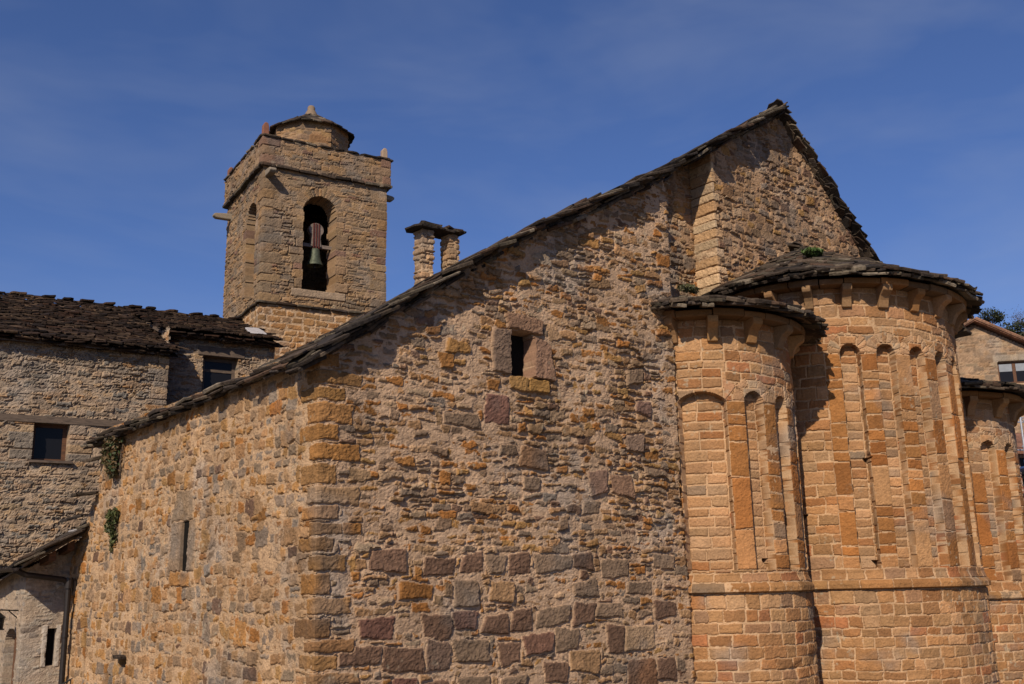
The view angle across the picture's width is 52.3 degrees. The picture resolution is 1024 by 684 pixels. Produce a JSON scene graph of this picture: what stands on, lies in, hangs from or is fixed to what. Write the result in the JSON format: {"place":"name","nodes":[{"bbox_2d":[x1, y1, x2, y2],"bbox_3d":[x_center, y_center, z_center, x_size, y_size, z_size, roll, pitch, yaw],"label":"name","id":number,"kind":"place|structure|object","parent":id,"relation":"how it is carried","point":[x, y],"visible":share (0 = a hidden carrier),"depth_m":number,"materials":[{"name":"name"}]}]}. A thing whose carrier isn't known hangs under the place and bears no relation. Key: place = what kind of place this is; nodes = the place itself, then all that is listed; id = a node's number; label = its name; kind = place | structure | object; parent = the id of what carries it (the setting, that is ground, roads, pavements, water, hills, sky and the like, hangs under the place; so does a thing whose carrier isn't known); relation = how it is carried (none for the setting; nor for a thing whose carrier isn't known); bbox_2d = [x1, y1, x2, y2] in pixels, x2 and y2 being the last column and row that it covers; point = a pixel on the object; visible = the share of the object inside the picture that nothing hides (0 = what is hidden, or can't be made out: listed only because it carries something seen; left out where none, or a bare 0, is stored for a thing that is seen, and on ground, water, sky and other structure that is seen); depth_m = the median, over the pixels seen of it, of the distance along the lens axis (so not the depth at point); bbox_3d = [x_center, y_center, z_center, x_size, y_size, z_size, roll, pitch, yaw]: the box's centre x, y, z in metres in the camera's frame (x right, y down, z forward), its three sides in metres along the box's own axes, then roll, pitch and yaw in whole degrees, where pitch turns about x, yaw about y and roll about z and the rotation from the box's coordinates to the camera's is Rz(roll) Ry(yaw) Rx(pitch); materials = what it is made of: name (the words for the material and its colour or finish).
{"place":"outdoors","nodes":[
{"label":"outdoors","id":0,"kind":"place"},
{"bbox_2d":[0,0,1023,330],"label":"sky","id":1,"kind":"structure","parent":0,"point":[123,123],"materials":[{"name":"blue"}]},
{"bbox_2d":[800,245,823,257],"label":"roof grass","id":2,"kind":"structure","parent":0,"point":[809,251],"depth_m":18.75,"materials":[{"name":"green plant"}]},
{"bbox_2d":[1015,433,1023,497],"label":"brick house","id":3,"kind":"structure","parent":0,"point":[1019,446],"depth_m":30.61,"materials":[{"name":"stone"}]},
{"bbox_2d":[1019,458,1023,487],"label":"window","id":4,"kind":"structure","parent":3,"relation":"in","point":[1021,459],"depth_m":30.65,"materials":[{"name":"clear glass"}]},
{"bbox_3d":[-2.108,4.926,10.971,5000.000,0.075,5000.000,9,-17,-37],"label":"ground","id":5,"kind":"structure","parent":0,"visible":0},
{"bbox_2d":[0,522,89,683],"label":"outbuilding","id":6,"kind":"structure","parent":5,"relation":"on","point":[34,635],"depth_m":18.30,"materials":[{"name":"stone"}]},
{"bbox_2d":[0,609,18,629],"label":"wall lamp","id":7,"kind":"object","parent":6,"relation":"attached to","point":[2,617],"visible":1,"depth_m":18.18,"materials":[{"name":"black metal"}]},
{"bbox_2d":[11,636,15,683],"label":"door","id":8,"kind":"structure","parent":6,"relation":"in","point":[14,655],"depth_m":18.90,"materials":[{"name":"brown wood"}]},
{"bbox_2d":[45,629,53,664],"bbox_3d":[-8.164,5.395,18.425,0.300,0.750,0.030,9,-17,-37],"label":"window","id":9,"kind":"structure","parent":6,"relation":"in","point":[50,633],"depth_m":18.41,"materials":[{"name":"black glass"}]},
{"bbox_2d":[0,291,283,568],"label":"stone house","id":10,"kind":"structure","parent":5,"relation":"on","point":[74,375],"depth_m":22.23,"materials":[{"name":"grey stone"}]},
{"bbox_2d":[29,424,72,463],"bbox_3d":[-9.593,2.105,21.720,0.830,0.860,0.340,7,-16,-32],"label":"window","id":11,"kind":"structure","parent":10,"relation":"in","point":[49,441],"depth_m":21.81,"materials":[{"name":"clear glass"}]},
{"bbox_2d":[198,346,244,391],"bbox_3d":[-6.934,0.702,24.716,1.120,1.100,0.270,7,-16,-32],"label":"window","id":12,"kind":"structure","parent":10,"relation":"in","point":[215,370],"depth_m":24.76,"materials":[{"name":"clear glass"}]},
{"bbox_2d":[59,99,1023,683],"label":"church","id":13,"kind":"structure","parent":5,"relation":"on","point":[583,441],"depth_m":15.07,"materials":[{"name":"stone"}]},
{"bbox_2d":[99,436,124,486],"bbox_3d":[-6.637,1.948,17.247,0.321,0.882,0.940,9,-17,-37],"label":"wall plant","id":14,"kind":"object","parent":13,"relation":"attached to","point":[109,455],"depth_m":17.07,"materials":[{"name":"green plant"}]},
{"bbox_2d":[104,506,119,552],"bbox_3d":[-6.450,3.023,16.800,0.236,0.749,0.428,9,-17,-37],"label":"wall plant","id":15,"kind":"object","parent":13,"relation":"attached to","point":[110,527],"depth_m":16.76,"materials":[{"name":"green plant"}]},
{"bbox_2d":[166,487,197,587],"bbox_3d":[-4.580,2.751,14.687,0.198,1.387,0.975,9,-17,-37],"label":"window","id":16,"kind":"structure","parent":13,"relation":"in","point":[180,564],"depth_m":14.64,"materials":[{"name":"stone"}]},
{"bbox_2d":[212,105,393,359],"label":"bell tower","id":17,"kind":"structure","parent":13,"relation":"on","point":[289,182],"depth_m":29.93,"materials":[{"name":"stone"}]},
{"bbox_2d":[303,223,331,268],"bbox_3d":[-5.638,-2.747,29.860,1.006,1.340,0.468,1,-13,-9],"label":"church bell","id":18,"kind":"object","parent":17,"relation":"hanging from","point":[315,231],"visible":0.99,"depth_m":29.80,"materials":[{"name":"green metal"}]},
{"bbox_2d":[490,310,557,394],"bbox_3d":[0.070,0.176,14.124,1.118,1.112,0.433,9,-17,-37],"label":"window","id":19,"kind":"structure","parent":13,"relation":"in","point":[526,358],"depth_m":14.08,"materials":[{"name":"stone"}]},
{"bbox_2d":[677,283,699,293],"bbox_3d":[2.739,-0.828,16.183,0.502,0.146,0.262,9,-17,-37],"label":"roof moss","id":20,"kind":"object","parent":13,"relation":"on","point":[690,289],"visible":1,"depth_m":16.12,"materials":[{"name":"green plant"}]},
{"bbox_2d":[956,317,1023,432],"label":"village house","id":21,"kind":"structure","parent":5,"relation":"on","point":[987,351],"depth_m":41.75,"materials":[{"name":"stone"}]},
{"bbox_2d":[997,361,1023,382],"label":"window","id":22,"kind":"structure","parent":21,"relation":"in","point":[1007,371],"depth_m":41.62,"materials":[{"name":"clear glass"}]},
{"bbox_2d":[1017,417,1023,485],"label":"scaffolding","id":23,"kind":"object","parent":5,"relation":"on","point":[1021,421],"visible":0.14,"depth_m":28.99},
{"bbox_3d":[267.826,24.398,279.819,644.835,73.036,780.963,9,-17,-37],"label":"hill","id":24,"kind":"structure","parent":0,"visible":0},
{"bbox_2d":[977,306,1007,326],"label":"tree","id":25,"kind":"object","parent":24,"relation":"on","point":[994,317],"visible":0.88,"depth_m":139.22,"materials":[{"name":"green plant"}]},
{"bbox_2d":[1001,317,1023,335],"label":"tree","id":26,"kind":"object","parent":24,"relation":"on","point":[1017,325],"visible":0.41,"depth_m":137.52,"materials":[{"name":"green plant"}]},
{"bbox_2d":[1003,327,1022,335],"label":"tree","id":27,"kind":"object","parent":24,"relation":"on","point":[1014,330],"visible":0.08,"depth_m":137.36,"materials":[{"name":"green plant"}]},
{"bbox_2d":[1008,308,1023,334],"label":"tree","id":28,"kind":"object","parent":24,"relation":"on","point":[1017,318],"visible":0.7,"depth_m":138.77,"materials":[{"name":"green plant"}]}
]}

